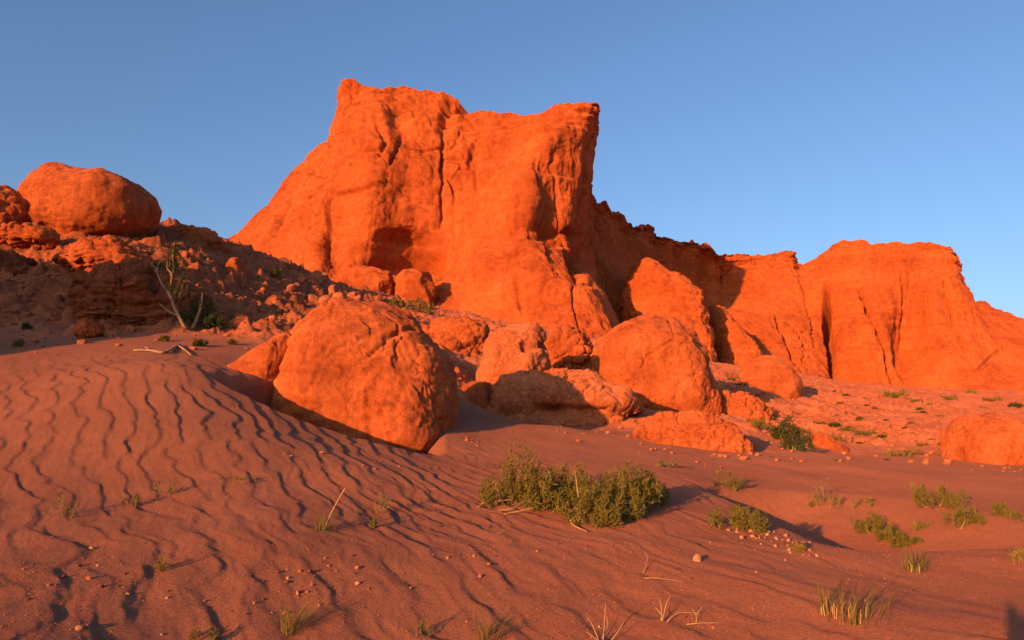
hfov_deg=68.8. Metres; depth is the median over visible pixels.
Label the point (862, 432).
slope tuft
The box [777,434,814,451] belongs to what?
shrub
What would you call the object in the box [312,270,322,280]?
stone
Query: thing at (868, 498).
herb
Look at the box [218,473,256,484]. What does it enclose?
herb
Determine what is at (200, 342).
slope tuft
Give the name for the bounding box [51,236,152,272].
rock outcrop
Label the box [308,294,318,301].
stone
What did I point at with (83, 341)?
stone
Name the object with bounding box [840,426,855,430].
slope tuft
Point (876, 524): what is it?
shrub
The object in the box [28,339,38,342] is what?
stone
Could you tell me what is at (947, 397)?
slope tuft
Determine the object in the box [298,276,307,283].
stone
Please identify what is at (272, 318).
stone
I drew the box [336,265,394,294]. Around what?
rock block
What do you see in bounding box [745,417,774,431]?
shrub
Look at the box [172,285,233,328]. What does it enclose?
shrub
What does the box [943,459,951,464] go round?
stone
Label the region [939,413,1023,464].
boulder
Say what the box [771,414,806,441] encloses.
shrub
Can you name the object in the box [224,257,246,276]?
rock
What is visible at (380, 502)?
herb
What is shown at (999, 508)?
shrub
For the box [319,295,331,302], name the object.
stone
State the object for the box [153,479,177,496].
herb
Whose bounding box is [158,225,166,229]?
rock
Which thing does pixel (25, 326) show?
slope tuft
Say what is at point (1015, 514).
herb
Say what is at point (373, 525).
herb
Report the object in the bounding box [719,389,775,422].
rock outcrop
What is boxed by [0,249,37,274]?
rock outcrop
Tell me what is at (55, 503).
herb
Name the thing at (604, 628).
dry twig
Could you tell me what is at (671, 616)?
dry twig
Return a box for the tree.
[147,240,190,329]
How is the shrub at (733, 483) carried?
on the ground
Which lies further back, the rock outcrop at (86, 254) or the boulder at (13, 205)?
the boulder at (13, 205)
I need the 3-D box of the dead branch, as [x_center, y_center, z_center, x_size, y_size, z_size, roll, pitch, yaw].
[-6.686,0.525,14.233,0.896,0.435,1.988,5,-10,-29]
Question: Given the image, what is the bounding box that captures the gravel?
[0,229,1023,639]
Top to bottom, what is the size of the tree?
2.407 m
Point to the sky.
(751, 127)
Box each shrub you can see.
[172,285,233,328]
[476,430,673,531]
[705,503,749,529]
[711,467,746,491]
[735,505,770,533]
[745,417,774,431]
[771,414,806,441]
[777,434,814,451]
[788,541,807,551]
[848,510,885,534]
[873,519,904,541]
[887,526,923,547]
[909,479,969,508]
[910,519,931,530]
[939,500,986,529]
[989,500,1012,517]
[1009,545,1023,563]
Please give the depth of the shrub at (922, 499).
9.55 m
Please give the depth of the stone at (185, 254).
25.08 m
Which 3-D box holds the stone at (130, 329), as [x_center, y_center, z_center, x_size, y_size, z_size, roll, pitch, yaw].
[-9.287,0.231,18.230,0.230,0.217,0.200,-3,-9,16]
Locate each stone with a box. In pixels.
[1,309,10,312]
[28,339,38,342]
[77,339,86,343]
[126,325,135,332]
[181,251,188,257]
[269,315,274,321]
[276,308,283,313]
[286,284,298,290]
[286,287,293,291]
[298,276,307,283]
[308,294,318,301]
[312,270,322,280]
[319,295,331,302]
[328,285,338,294]
[332,292,347,298]
[347,292,356,299]
[375,295,382,300]
[693,554,700,561]
[800,425,809,431]
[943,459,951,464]
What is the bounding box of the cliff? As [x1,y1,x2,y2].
[228,78,1023,391]
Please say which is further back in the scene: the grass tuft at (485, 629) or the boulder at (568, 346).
the boulder at (568, 346)
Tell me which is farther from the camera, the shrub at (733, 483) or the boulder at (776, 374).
the boulder at (776, 374)
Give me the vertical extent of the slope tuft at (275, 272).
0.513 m
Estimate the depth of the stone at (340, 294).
27.47 m
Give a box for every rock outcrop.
[0,221,68,249]
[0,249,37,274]
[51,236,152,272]
[66,256,221,326]
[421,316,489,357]
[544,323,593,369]
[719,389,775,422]
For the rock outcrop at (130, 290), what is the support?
on the ground
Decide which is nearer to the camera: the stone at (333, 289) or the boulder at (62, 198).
the boulder at (62, 198)
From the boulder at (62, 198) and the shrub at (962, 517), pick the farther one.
the boulder at (62, 198)
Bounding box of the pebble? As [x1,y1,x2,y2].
[75,625,82,629]
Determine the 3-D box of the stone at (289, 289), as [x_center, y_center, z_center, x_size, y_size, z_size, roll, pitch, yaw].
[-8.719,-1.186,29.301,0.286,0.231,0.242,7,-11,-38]
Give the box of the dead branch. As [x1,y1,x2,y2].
[133,343,190,354]
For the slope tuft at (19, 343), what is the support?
on the ground
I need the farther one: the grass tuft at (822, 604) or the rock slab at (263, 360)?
the rock slab at (263, 360)
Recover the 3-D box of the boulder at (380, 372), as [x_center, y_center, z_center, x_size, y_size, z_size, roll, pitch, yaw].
[-2.760,1.371,13.966,3.556,3.660,3.491,0,-9,0]
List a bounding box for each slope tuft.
[10,338,25,346]
[21,322,32,330]
[157,335,170,341]
[192,338,208,346]
[227,338,238,344]
[264,267,281,276]
[388,295,405,307]
[404,296,434,313]
[726,375,740,380]
[828,422,841,426]
[830,432,849,441]
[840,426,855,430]
[854,428,876,435]
[882,449,911,457]
[883,389,909,398]
[904,448,921,454]
[940,394,957,399]
[965,389,978,393]
[982,395,1002,400]
[1007,402,1023,407]
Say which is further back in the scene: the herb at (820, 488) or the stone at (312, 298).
the stone at (312, 298)
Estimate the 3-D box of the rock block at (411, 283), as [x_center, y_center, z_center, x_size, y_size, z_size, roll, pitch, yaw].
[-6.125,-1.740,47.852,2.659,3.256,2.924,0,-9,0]
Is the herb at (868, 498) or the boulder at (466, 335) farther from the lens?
the boulder at (466, 335)
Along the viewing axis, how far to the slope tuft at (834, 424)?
23.28 m
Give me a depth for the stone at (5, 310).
18.92 m
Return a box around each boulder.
[0,185,30,224]
[18,162,161,236]
[270,297,458,453]
[476,322,551,397]
[589,313,722,415]
[737,355,802,399]
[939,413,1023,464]
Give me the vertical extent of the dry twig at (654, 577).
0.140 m
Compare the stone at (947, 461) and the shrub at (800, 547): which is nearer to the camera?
the shrub at (800, 547)
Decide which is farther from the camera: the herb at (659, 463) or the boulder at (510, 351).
the boulder at (510, 351)
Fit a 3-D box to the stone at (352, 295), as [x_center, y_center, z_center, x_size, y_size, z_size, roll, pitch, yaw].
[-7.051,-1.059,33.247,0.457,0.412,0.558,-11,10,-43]
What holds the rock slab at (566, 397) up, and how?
on the ground
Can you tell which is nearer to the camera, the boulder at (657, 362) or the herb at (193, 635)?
the herb at (193, 635)
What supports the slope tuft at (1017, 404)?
on the ground
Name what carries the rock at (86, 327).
on the ground
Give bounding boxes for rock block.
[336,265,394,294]
[395,268,436,305]
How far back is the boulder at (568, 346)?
23.92 m
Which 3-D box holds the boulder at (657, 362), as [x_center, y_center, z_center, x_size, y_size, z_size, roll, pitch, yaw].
[4.447,1.863,24.050,4.240,4.113,4.184,0,-9,0]
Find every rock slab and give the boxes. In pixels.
[227,332,290,381]
[489,368,643,427]
[632,410,753,452]
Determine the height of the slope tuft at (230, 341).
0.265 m
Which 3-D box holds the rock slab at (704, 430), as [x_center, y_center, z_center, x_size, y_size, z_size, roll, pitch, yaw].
[3.657,2.583,15.322,2.532,1.462,1.541,0,-9,0]
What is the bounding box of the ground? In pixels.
[0,217,1023,639]
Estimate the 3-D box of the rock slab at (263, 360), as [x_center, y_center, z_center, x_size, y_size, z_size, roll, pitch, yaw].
[-4.835,1.337,13.242,1.940,2.277,1.146,0,-9,0]
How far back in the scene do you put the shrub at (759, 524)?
7.40 m
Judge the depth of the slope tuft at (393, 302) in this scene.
34.49 m
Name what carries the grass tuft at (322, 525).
on the ground
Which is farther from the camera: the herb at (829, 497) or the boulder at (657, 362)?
the boulder at (657, 362)
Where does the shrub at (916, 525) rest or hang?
on the ground
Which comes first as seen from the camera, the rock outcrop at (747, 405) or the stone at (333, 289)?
the rock outcrop at (747, 405)
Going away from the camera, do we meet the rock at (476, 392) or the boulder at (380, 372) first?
the boulder at (380, 372)
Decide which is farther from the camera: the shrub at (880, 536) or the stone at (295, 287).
the stone at (295, 287)
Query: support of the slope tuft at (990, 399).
on the ground
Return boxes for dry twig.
[587,604,622,639]
[643,554,683,581]
[657,595,695,620]
[687,607,720,624]
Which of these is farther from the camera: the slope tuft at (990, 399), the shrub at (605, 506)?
the slope tuft at (990, 399)
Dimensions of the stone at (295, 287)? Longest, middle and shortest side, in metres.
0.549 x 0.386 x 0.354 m
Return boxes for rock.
[73,317,105,337]
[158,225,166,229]
[167,223,227,251]
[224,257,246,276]
[459,381,488,408]
[810,432,848,452]
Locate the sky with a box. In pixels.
[0,0,1023,318]
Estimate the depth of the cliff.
58.28 m
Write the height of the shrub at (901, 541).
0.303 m
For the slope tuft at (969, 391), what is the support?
on the ground
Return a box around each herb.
[43,491,80,517]
[120,494,140,505]
[152,555,171,571]
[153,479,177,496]
[190,625,221,639]
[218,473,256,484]
[368,517,378,528]
[371,489,391,512]
[416,613,433,636]
[655,459,676,467]
[806,487,842,509]
[811,478,828,500]
[850,495,874,508]
[905,478,919,495]
[1007,509,1023,521]
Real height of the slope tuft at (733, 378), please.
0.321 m
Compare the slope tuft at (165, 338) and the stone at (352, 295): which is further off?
the stone at (352, 295)
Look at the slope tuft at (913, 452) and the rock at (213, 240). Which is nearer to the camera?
the slope tuft at (913, 452)
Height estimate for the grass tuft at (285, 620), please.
0.260 m
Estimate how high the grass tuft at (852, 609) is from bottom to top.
0.322 m
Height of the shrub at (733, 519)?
0.350 m
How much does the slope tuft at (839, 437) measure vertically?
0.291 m
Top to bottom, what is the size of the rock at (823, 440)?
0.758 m
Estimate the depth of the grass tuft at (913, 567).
6.21 m
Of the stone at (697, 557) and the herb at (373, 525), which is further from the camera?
the herb at (373, 525)
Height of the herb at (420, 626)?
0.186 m
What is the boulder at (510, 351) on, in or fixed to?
on the ground
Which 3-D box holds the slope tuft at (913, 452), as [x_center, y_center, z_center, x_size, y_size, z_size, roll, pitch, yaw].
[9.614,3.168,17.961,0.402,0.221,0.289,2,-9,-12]
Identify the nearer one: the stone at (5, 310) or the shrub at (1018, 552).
the shrub at (1018, 552)
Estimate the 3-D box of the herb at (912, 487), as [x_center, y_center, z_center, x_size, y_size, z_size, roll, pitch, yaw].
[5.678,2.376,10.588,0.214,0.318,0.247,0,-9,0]
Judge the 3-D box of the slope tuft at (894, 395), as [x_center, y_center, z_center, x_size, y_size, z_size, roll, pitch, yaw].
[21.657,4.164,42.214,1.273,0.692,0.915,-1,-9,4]
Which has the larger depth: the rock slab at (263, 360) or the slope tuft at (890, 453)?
the slope tuft at (890, 453)
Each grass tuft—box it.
[273,595,342,636]
[310,488,345,532]
[474,602,527,639]
[805,576,905,627]
[814,578,836,615]
[901,545,935,573]
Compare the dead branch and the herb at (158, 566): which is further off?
the dead branch
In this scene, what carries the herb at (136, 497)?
on the ground
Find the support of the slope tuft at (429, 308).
on the ground
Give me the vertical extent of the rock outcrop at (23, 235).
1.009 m
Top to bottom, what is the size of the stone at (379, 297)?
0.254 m
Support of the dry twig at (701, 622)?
on the ground
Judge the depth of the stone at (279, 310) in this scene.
22.77 m
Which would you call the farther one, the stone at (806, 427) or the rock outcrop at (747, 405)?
the rock outcrop at (747, 405)

